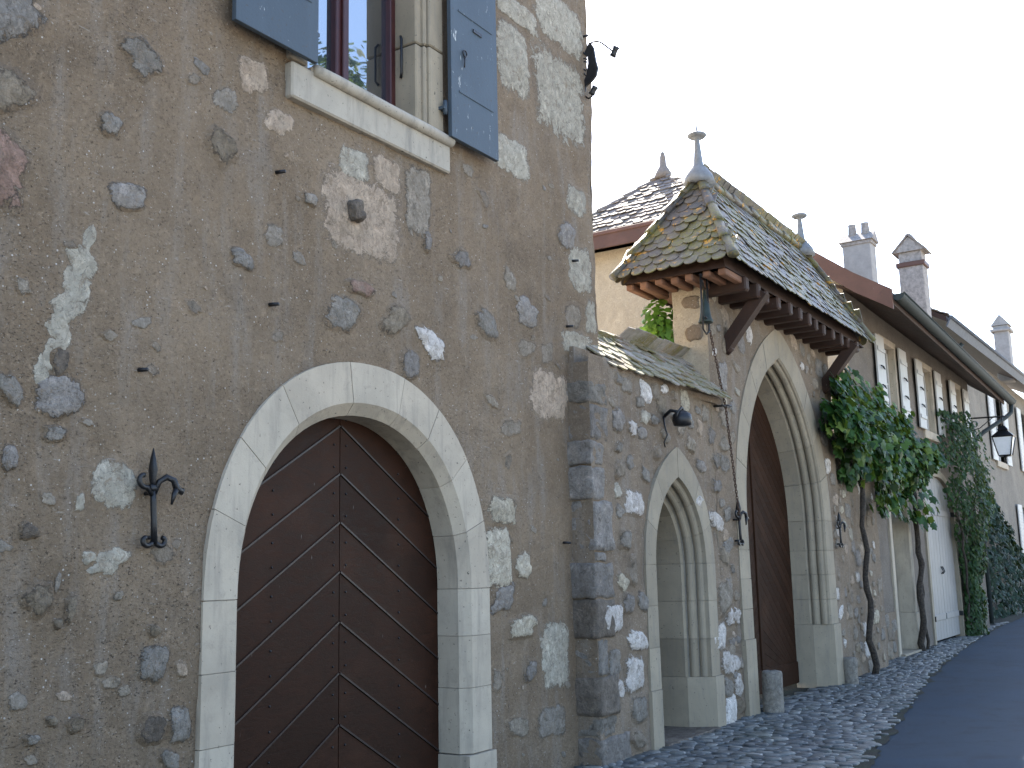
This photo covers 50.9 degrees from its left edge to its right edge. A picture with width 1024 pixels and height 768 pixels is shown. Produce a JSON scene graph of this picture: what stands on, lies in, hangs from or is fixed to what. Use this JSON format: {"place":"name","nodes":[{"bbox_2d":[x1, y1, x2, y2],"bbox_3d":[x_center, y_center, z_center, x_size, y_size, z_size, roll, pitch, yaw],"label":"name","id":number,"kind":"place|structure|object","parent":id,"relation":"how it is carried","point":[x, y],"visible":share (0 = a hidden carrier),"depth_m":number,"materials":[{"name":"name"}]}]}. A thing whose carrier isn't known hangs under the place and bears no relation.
{"place":"outdoors","nodes":[
{"label":"outdoors","id":0,"kind":"place"},
{"bbox_2d":[574,613,1023,767],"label":"pavement","id":1,"kind":"structure","parent":0,"point":[843,726],"depth_m":10.74,"materials":[{"name":"grey stone"}]},
{"bbox_2d":[567,327,743,766],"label":"garden wall","id":2,"kind":"structure","parent":1,"relation":"on","point":[657,663],"depth_m":10.08,"materials":[{"name":"stone"}]},
{"bbox_2d":[639,299,673,342],"bbox_3d":[1.705,0.043,12.245,0.534,2.084,0.513,-8,-12,32],"label":"ivy bush","id":3,"kind":"object","parent":2,"relation":"on","point":[661,326],"visible":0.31,"depth_m":12.25,"materials":[{"name":"green plant"}]},
{"bbox_2d":[663,406,691,446],"bbox_3d":[1.631,0.416,10.582,0.291,0.398,0.210,-2,-10,5],"label":"floodlight","id":4,"kind":"object","parent":2,"relation":"attached to","point":[681,417],"visible":1,"depth_m":10.53,"materials":[{"name":"black metal"}]},
{"bbox_2d":[609,122,875,719],"bbox_3d":[3.251,0.582,13.682,1.539,7.140,5.581,-8,-12,32],"label":"gatehouse","id":5,"kind":"object","parent":1,"relation":"on","point":[787,319],"visible":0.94,"depth_m":13.68,"materials":[{"name":"stone"}]},
{"bbox_2d":[698,273,740,517],"bbox_3d":[2.228,0.168,11.726,0.215,2.624,0.971,-6,-11,26],"label":"door bell","id":6,"kind":"object","parent":5,"relation":"hanging from","point":[705,318],"depth_m":11.65,"materials":[{"name":"black metal"}]},
{"bbox_2d":[733,500,748,545],"bbox_3d":[2.523,1.534,11.948,0.275,0.522,0.127,8,-13,-43],"label":"iron hook","id":7,"kind":"object","parent":5,"relation":"attached to","point":[740,541],"visible":1,"depth_m":11.89,"materials":[{"name":"black metal"}]},
{"bbox_2d":[746,395,798,694],"bbox_3d":[3.072,1.452,13.754,0.055,4.837,2.720,-8,-12,32],"label":"gate door","id":8,"kind":"structure","parent":5,"relation":"in","point":[768,532],"depth_m":14.07,"materials":[{"name":"brown wood"}]},
{"bbox_2d":[837,512,846,547],"bbox_3d":[4.595,2.048,15.089,0.261,0.496,0.121,8,-13,-43],"label":"iron hook","id":9,"kind":"object","parent":5,"relation":"attached to","point":[839,525],"visible":1,"depth_m":15.04,"materials":[{"name":"black metal"}]},
{"bbox_2d":[762,670,784,712],"bbox_3d":[2.904,3.451,11.982,0.243,0.517,0.244,-8,-12,32],"label":"guard stone","id":10,"kind":"object","parent":1,"relation":"on","point":[772,691],"visible":0.84,"depth_m":11.90,"materials":[{"name":"grey stone"}]},
{"bbox_2d":[843,657,858,683],"bbox_3d":[4.590,3.910,14.604,0.222,0.406,0.227,-8,-12,32],"label":"guard stone","id":11,"kind":"object","parent":1,"relation":"on","point":[851,670],"visible":0.86,"depth_m":14.52,"materials":[{"name":"grey stone"}]},
{"bbox_2d":[832,433,888,676],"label":"boundary wall","id":12,"kind":"structure","parent":1,"relation":"on","point":[853,550],"depth_m":16.05,"materials":[{"name":"stone"}]},
{"bbox_2d":[818,365,948,673],"bbox_3d":[6.386,2.337,17.820,0.827,4.583,8.306,-7,-11,29],"label":"grapevine","id":13,"kind":"object","parent":1,"relation":"on","point":[889,453],"visible":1,"depth_m":16.50,"materials":[{"name":"green plant"}]},
{"bbox_2d":[936,408,995,635],"bbox_3d":[10.057,3.016,23.300,0.865,4.899,3.274,-8,-12,32],"label":"climbing shrub","id":14,"kind":"object","parent":1,"relation":"on","point":[973,568],"visible":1,"depth_m":23.23,"materials":[{"name":"green plant"}]},
{"bbox_2d":[586,0,1023,398],"label":"sky","id":15,"kind":"structure","parent":0,"point":[901,118],"materials":[{"name":"white"}]},
{"bbox_2d":[870,617,1023,767],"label":"road","id":16,"kind":"structure","parent":0,"point":[966,710],"depth_m":11.58,"materials":[{"name":"grey asphalt"}]},
{"label":"ground","id":17,"kind":"structure","parent":0,"visible":0},
{"bbox_2d":[0,0,598,767],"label":"stone house","id":18,"kind":"structure","parent":17,"relation":"on","point":[298,296],"depth_m":6.78,"materials":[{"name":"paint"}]},
{"bbox_2d":[137,448,184,548],"bbox_3d":[-1.866,0.603,5.662,0.275,0.522,0.127,8,-13,-43],"label":"iron hook","id":19,"kind":"object","parent":18,"relation":"attached to","point":[152,488],"visible":1,"depth_m":5.61,"materials":[{"name":"black metal"}]},
{"bbox_2d":[234,418,439,767],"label":"door","id":20,"kind":"structure","parent":18,"relation":"in","point":[337,658],"depth_m":7.13,"materials":[{"name":"brown wood"}]},
{"bbox_2d":[308,0,394,105],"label":"window","id":21,"kind":"structure","parent":18,"relation":"in","point":[356,41],"depth_m":8.05,"materials":[{"name":"clear glass"}]},
{"bbox_2d":[583,34,619,98],"bbox_3d":[0.856,-3.117,10.436,0.423,0.676,0.072,-8,-12,32],"label":"iron bracket","id":22,"kind":"object","parent":18,"relation":"attached to","point":[591,70],"visible":1,"depth_m":10.47,"materials":[{"name":"black metal"}]},
{"bbox_2d":[592,152,1015,659],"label":"long house","id":23,"kind":"structure","parent":17,"relation":"on","point":[919,361],"depth_m":20.76,"materials":[{"name":"paint"}]},
{"bbox_2d":[878,334,900,418],"bbox_3d":[6.985,-0.027,20.105,0.250,1.650,1.280,-8,-12,32],"label":"window","id":24,"kind":"structure","parent":23,"relation":"in","point":[890,354],"depth_m":20.52,"materials":[{"name":"white paint"}]},
{"bbox_2d":[891,512,901,643],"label":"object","id":25,"kind":"structure","parent":23,"relation":"in","point":[891,512],"depth_m":19.84,"materials":[{"name":"beige paint"}]},
{"bbox_2d":[916,358,939,442],"bbox_3d":[8.677,0.376,22.671,0.250,1.650,1.380,-8,-12,32],"label":"window","id":26,"kind":"structure","parent":23,"relation":"in","point":[932,433],"depth_m":23.09,"materials":[{"name":"white paint"}]},
{"bbox_2d":[925,478,946,640],"bbox_3d":[8.516,3.452,21.682,0.140,3.340,1.348,-8,-12,32],"label":"barn door","id":27,"kind":"structure","parent":23,"relation":"in","point":[940,615],"depth_m":21.80,"materials":[{"name":"grey paint"}]},
{"bbox_2d":[933,477,963,637],"bbox_3d":[9.261,3.629,22.812,0.140,3.340,1.343,-8,-12,32],"label":"barn door","id":28,"kind":"structure","parent":23,"relation":"in","point":[952,612],"depth_m":22.77,"materials":[{"name":"grey paint"}]},
{"bbox_2d":[950,380,967,452],"bbox_3d":[10.424,0.792,25.319,0.250,1.650,1.180,-8,-12,32],"label":"window","id":29,"kind":"structure","parent":23,"relation":"in","point":[958,391],"depth_m":25.74,"materials":[{"name":"white paint"}]},
{"bbox_2d":[970,415,1015,459],"bbox_3d":[11.686,1.284,26.161,1.005,1.190,0.500,-8,-12,32],"label":"street lantern","id":30,"kind":"object","parent":23,"relation":"attached to","point":[1003,438],"visible":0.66,"depth_m":25.89,"materials":[{"name":"black metal"}]},
{"bbox_2d":[931,307,1023,612],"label":"end house","id":31,"kind":"structure","parent":17,"relation":"on","point":[1007,375],"depth_m":35.86,"materials":[{"name":"white paint"}]},
{"bbox_2d":[993,398,1008,469],"bbox_3d":[16.030,1.576,35.634,0.270,2.450,2.000,-8,-12,32],"label":"window","id":32,"kind":"structure","parent":31,"relation":"in","point":[999,464],"depth_m":35.88,"materials":[{"name":"white paint"}]},
{"bbox_2d":[980,465,1023,619],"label":"ivy","id":33,"kind":"object","parent":31,"relation":"attached to","point":[1011,549],"visible":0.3,"depth_m":30.87,"materials":[{"name":"green plant"}]}
]}

